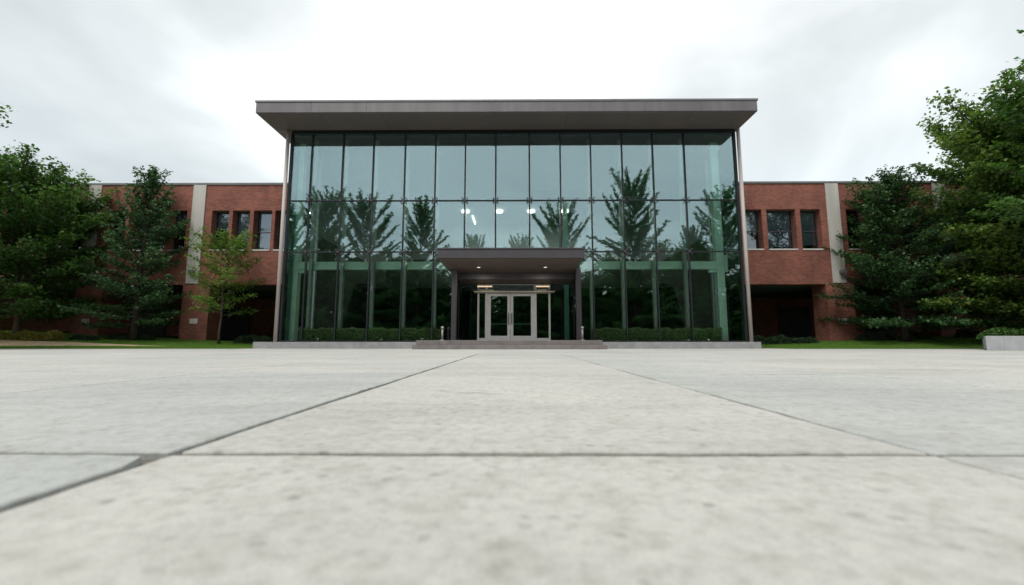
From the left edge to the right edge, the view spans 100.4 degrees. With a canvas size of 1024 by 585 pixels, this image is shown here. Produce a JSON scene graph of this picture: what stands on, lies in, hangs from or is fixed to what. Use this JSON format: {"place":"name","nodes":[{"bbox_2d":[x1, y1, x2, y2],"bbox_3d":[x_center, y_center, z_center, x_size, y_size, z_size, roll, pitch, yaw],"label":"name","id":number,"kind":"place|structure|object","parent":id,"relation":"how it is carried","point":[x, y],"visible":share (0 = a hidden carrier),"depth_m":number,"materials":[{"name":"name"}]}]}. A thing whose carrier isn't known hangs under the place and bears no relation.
{"place":"outdoors","nodes":[
{"label":"outdoors","id":0,"kind":"place"},
{"bbox_2d":[0,330,278,348],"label":"lawn","id":1,"kind":"structure","parent":0,"point":[174,337],"depth_m":21.23,"materials":[{"name":"green plant"}]},
{"bbox_2d":[0,105,20,170],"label":"tree","id":2,"kind":"object","parent":1,"relation":"on","point":[5,157],"visible":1,"depth_m":18.03,"materials":[{"name":"green plant"}]},
{"bbox_2d":[0,329,65,340],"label":"shrub","id":3,"kind":"object","parent":1,"relation":"on","point":[48,336],"visible":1,"depth_m":20.78,"materials":[{"name":"green plant"}]},
{"bbox_2d":[0,140,130,339],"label":"tree","id":4,"kind":"object","parent":1,"relation":"on","point":[25,191],"visible":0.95,"depth_m":21.03,"materials":[{"name":"green plant"}]},
{"bbox_2d":[0,340,151,345],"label":"footpath","id":5,"kind":"structure","parent":1,"relation":"on","point":[26,343],"depth_m":19.93,"materials":[{"name":"beige concrete"}]},
{"bbox_2d":[69,334,99,340],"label":"shrub","id":6,"kind":"object","parent":1,"relation":"on","point":[91,337],"visible":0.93,"depth_m":21.21,"materials":[{"name":"green plant"}]},
{"bbox_2d":[57,165,191,340],"bbox_3d":[-19.439,-2.176,22.342,5.193,9.402,5.767,3,-7,-26],"label":"tree","id":7,"kind":"object","parent":1,"relation":"on","point":[155,213],"visible":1,"depth_m":21.80,"materials":[{"name":"green plant"}]},
{"bbox_2d":[104,334,156,339],"bbox_3d":[-19.745,2.312,21.994,2.801,0.352,0.892,-1,-7,6],"label":"shrub","id":8,"kind":"object","parent":1,"relation":"on","point":[126,337],"visible":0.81,"depth_m":21.85,"materials":[{"name":"green plant"}]},
{"bbox_2d":[0,183,287,340],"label":"brick building","id":9,"kind":"structure","parent":1,"relation":"on","point":[253,208],"depth_m":23.87,"materials":[{"name":"brick"}]},
{"bbox_2d":[66,216,84,250],"bbox_3d":[-24.283,-3.404,23.934,0.900,2.298,0.475,0,-7,0],"label":"window","id":10,"kind":"structure","parent":9,"relation":"in","point":[78,243],"depth_m":24.01,"materials":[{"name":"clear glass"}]},
{"bbox_2d":[106,214,125,250],"bbox_3d":[-21.983,-3.406,23.918,0.900,2.298,0.475,0,-7,0],"label":"window","id":11,"kind":"structure","parent":9,"relation":"in","point":[121,217],"depth_m":24.10,"materials":[{"name":"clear glass"}]},
{"bbox_2d":[132,212,145,250],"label":"window","id":12,"kind":"structure","parent":9,"relation":"in","point":[139,212],"depth_m":24.09,"materials":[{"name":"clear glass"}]},
{"bbox_2d":[139,308,165,335],"bbox_3d":[-25.906,2.453,30.566,2.200,2.746,0.077,0,-7,0],"label":"service door","id":13,"kind":"structure","parent":9,"relation":"in","point":[161,331],"depth_m":30.50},
{"bbox_2d":[167,212,186,250],"bbox_3d":[-18.563,-3.409,23.893,0.900,2.298,0.475,0,-7,0],"label":"window","id":14,"kind":"structure","parent":9,"relation":"in","point":[183,215],"depth_m":24.18,"materials":[{"name":"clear glass"}]},
{"bbox_2d":[212,212,228,250],"bbox_3d":[-16.234,-3.411,23.877,0.960,2.298,0.475,0,-7,0],"label":"window","id":15,"kind":"structure","parent":9,"relation":"in","point":[223,221],"depth_m":24.17,"materials":[{"name":"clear glass"}]},
{"bbox_2d":[220,308,250,338],"bbox_3d":[-19.907,2.448,30.523,2.200,2.746,0.077,0,-7,0],"label":"service door","id":16,"kind":"structure","parent":9,"relation":"in","point":[233,326],"depth_m":30.51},
{"bbox_2d":[235,212,249,250],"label":"window","id":17,"kind":"structure","parent":9,"relation":"in","point":[244,217],"depth_m":24.14,"materials":[{"name":"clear glass"}]},
{"bbox_2d":[252,212,271,250],"bbox_3d":[-13.869,-3.413,23.860,1.010,2.298,0.475,0,-7,0],"label":"window","id":18,"kind":"structure","parent":9,"relation":"in","point":[264,232],"depth_m":24.09,"materials":[{"name":"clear glass"}]},
{"bbox_2d":[273,212,285,250],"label":"window","id":19,"kind":"structure","parent":9,"relation":"in","point":[277,249],"depth_m":23.98,"materials":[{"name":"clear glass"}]},
{"bbox_2d":[179,225,264,343],"bbox_3d":[-14.722,-0.349,21.359,4.142,5.914,4.176,2,-7,-17],"label":"tree","id":20,"kind":"object","parent":1,"relation":"on","point":[237,242],"visible":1,"depth_m":21.46,"materials":[{"name":"green plant"}]},
{"bbox_2d":[233,334,272,343],"bbox_3d":[-13.551,2.461,22.340,2.090,0.563,1.003,0,-7,0],"label":"shrub","id":21,"kind":"object","parent":1,"relation":"on","point":[251,339],"visible":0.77,"depth_m":22.13,"materials":[{"name":"green plant"}]},
{"bbox_2d":[0,348,1023,584],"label":"plaza","id":22,"kind":"structure","parent":0,"point":[377,466],"depth_m":1.00,"materials":[{"name":"concrete"}]},
{"bbox_2d":[253,98,760,348],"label":"glass hall","id":23,"kind":"structure","parent":22,"relation":"on","point":[512,219],"depth_m":22.25,"materials":[{"name":"glass"}]},
{"bbox_2d":[297,327,444,340],"bbox_3d":[-6.660,1.986,20.215,6.952,0.749,0.358,0,-7,0],"label":"hedge","id":24,"kind":"object","parent":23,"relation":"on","point":[310,334],"visible":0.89,"depth_m":20.13,"materials":[{"name":"green plant"}]},
{"bbox_2d":[488,294,509,339],"bbox_3d":[-0.697,1.310,22.974,1.197,2.525,0.207,0,-7,0],"label":"door","id":25,"kind":"structure","parent":23,"relation":"in","point":[490,337],"depth_m":22.96,"materials":[{"name":"white metal"}]},
{"bbox_2d":[510,293,533,339],"bbox_3d":[0.545,1.314,23.014,1.254,2.525,0.110,0,-7,0],"label":"door","id":26,"kind":"structure","parent":23,"relation":"in","point":[512,337],"depth_m":22.96,"materials":[{"name":"white metal"}]},
{"bbox_2d":[591,327,722,339],"bbox_3d":[6.803,1.978,20.119,6.161,0.740,0.358,0,-7,0],"label":"hedge","id":27,"kind":"object","parent":23,"relation":"on","point":[667,333],"visible":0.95,"depth_m":20.03,"materials":[{"name":"green plant"}]},
{"bbox_2d":[412,340,606,348],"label":"entrance steps","id":28,"kind":"structure","parent":22,"relation":"on","point":[509,344],"depth_m":17.41,"materials":[{"name":"concrete"}]},
{"bbox_2d":[966,29,1023,244],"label":"tree","id":29,"kind":"object","parent":22,"relation":"on","point":[1006,111],"visible":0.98,"depth_m":16.82,"materials":[{"name":"green plant"}]},
{"bbox_2d":[982,336,1023,349],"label":"planter","id":30,"kind":"object","parent":22,"relation":"on","point":[1003,342],"visible":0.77,"depth_m":14.78,"materials":[{"name":"concrete"}]},
{"bbox_2d":[976,327,1023,338],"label":"shrub","id":31,"kind":"object","parent":30,"relation":"in","point":[1000,330],"visible":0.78,"depth_m":15.80,"materials":[{"name":"green plant"}]},
{"bbox_2d":[0,0,1023,182],"label":"sky","id":32,"kind":"structure","parent":0,"point":[104,88],"materials":[{"name":"white"}]},
{"bbox_2d":[761,335,983,348],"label":"lawn","id":33,"kind":"structure","parent":0,"point":[892,342],"depth_m":20.83,"materials":[{"name":"green plant"}]},
{"bbox_2d":[748,335,791,344],"bbox_3d":[13.298,2.450,22.022,2.148,0.581,1.136,0,-7,0],"label":"shrub","id":34,"kind":"object","parent":33,"relation":"on","point":[777,339],"visible":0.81,"depth_m":21.82,"materials":[{"name":"green plant"}]},
{"bbox_2d":[785,337,819,343],"bbox_3d":[14.916,2.470,21.924,1.731,0.436,0.969,0,-7,0],"label":"shrub","id":35,"kind":"object","parent":33,"relation":"on","point":[807,340],"visible":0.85,"depth_m":21.72,"materials":[{"name":"green plant"}]},
{"bbox_2d":[855,333,895,340],"bbox_3d":[18.937,2.325,22.185,2.005,0.474,1.001,0,-7,0],"label":"shrub","id":36,"kind":"object","parent":33,"relation":"on","point":[873,337],"visible":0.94,"depth_m":22.02,"materials":[{"name":"green plant"}]},
{"bbox_2d":[738,181,1023,340],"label":"brick building","id":37,"kind":"structure","parent":33,"relation":"on","point":[793,228],"depth_m":23.64,"materials":[{"name":"brick"}]},
{"bbox_2d":[745,211,763,249],"bbox_3d":[13.291,-3.435,23.667,0.990,2.298,0.475,0,-7,0],"label":"window","id":38,"kind":"structure","parent":37,"relation":"in","point":[751,226],"depth_m":23.93,"materials":[{"name":"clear glass"}]},
{"bbox_2d":[766,211,797,249],"bbox_3d":[14.841,-3.437,23.656,1.590,2.298,0.475,0,-7,0],"label":"window","id":39,"kind":"structure","parent":37,"relation":"in","point":[778,225],"depth_m":23.89,"materials":[{"name":"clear glass"}]},
{"bbox_2d":[778,307,811,337],"bbox_3d":[20.092,2.415,30.239,2.200,2.746,0.077,0,-7,0],"label":"service door","id":40,"kind":"structure","parent":37,"relation":"in","point":[793,321],"depth_m":30.24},
{"bbox_2d":[800,211,822,249],"bbox_3d":[16.451,-3.438,23.644,1.110,2.298,0.475,0,-7,0],"label":"window","id":41,"kind":"structure","parent":37,"relation":"in","point":[808,231],"depth_m":23.88,"materials":[{"name":"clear glass"}]},
{"bbox_2d":[846,211,861,249],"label":"window","id":42,"kind":"structure","parent":37,"relation":"in","point":[846,211],"depth_m":23.79,"materials":[{"name":"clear glass"}]},
{"bbox_2d":[863,308,897,336],"bbox_3d":[26.092,2.410,30.196,2.200,2.746,0.077,0,-7,0],"label":"service door","id":43,"kind":"structure","parent":37,"relation":"in","point":[892,333],"depth_m":30.12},
{"bbox_2d":[904,217,918,249],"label":"window","id":44,"kind":"structure","parent":37,"relation":"in","point":[907,230],"depth_m":23.77,"materials":[{"name":"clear glass"}]},
{"bbox_2d":[813,164,1022,342],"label":"tree","id":45,"kind":"object","parent":33,"relation":"on","point":[885,205],"visible":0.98,"depth_m":21.00,"materials":[{"name":"green plant"}]},
{"bbox_2d":[902,63,1023,332],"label":"tree","id":46,"kind":"object","parent":33,"relation":"on","point":[1001,256],"visible":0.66,"depth_m":18.91,"materials":[{"name":"green plant"}]},
{"bbox_2d":[953,327,1003,337],"bbox_3d":[24.772,2.078,22.120,3.617,0.575,1.029,0,-7,0],"label":"shrub","id":47,"kind":"object","parent":33,"relation":"on","point":[974,332],"visible":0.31,"depth_m":22.01,"materials":[{"name":"green plant"}]}
]}

